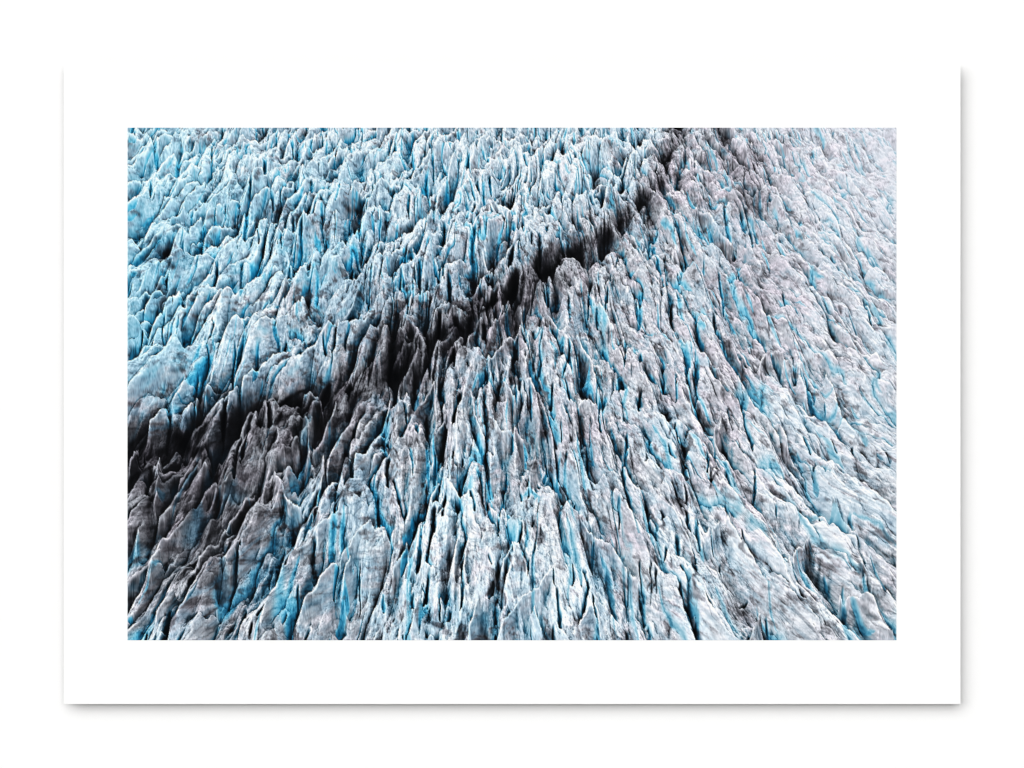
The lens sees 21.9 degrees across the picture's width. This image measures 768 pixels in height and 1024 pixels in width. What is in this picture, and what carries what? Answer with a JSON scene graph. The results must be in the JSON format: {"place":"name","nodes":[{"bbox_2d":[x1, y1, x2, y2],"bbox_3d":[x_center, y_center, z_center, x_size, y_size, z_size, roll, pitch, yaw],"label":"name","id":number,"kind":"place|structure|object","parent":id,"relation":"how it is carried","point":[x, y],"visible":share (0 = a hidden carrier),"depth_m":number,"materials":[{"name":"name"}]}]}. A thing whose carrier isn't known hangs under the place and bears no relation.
{"place":"outdoors","nodes":[
{"label":"outdoors","id":0,"kind":"place"},
{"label":"ground","id":1,"kind":"structure","parent":0,"visible":0},
{"bbox_2d":[0,0,1023,767],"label":"wall","id":2,"kind":"structure","parent":1,"relation":"on","point":[42,42],"depth_m":3.00,"materials":[{"name":"white paint"}]},
{"bbox_2d":[64,64,960,703],"bbox_3d":[0.000,0.000,2.991,1.012,0.722,0.017,0,0,0],"label":"art print","id":3,"kind":"object","parent":2,"relation":"attached to","point":[512,382],"visible":1,"depth_m":2.98,"materials":[{"name":"multicoloured paper"}]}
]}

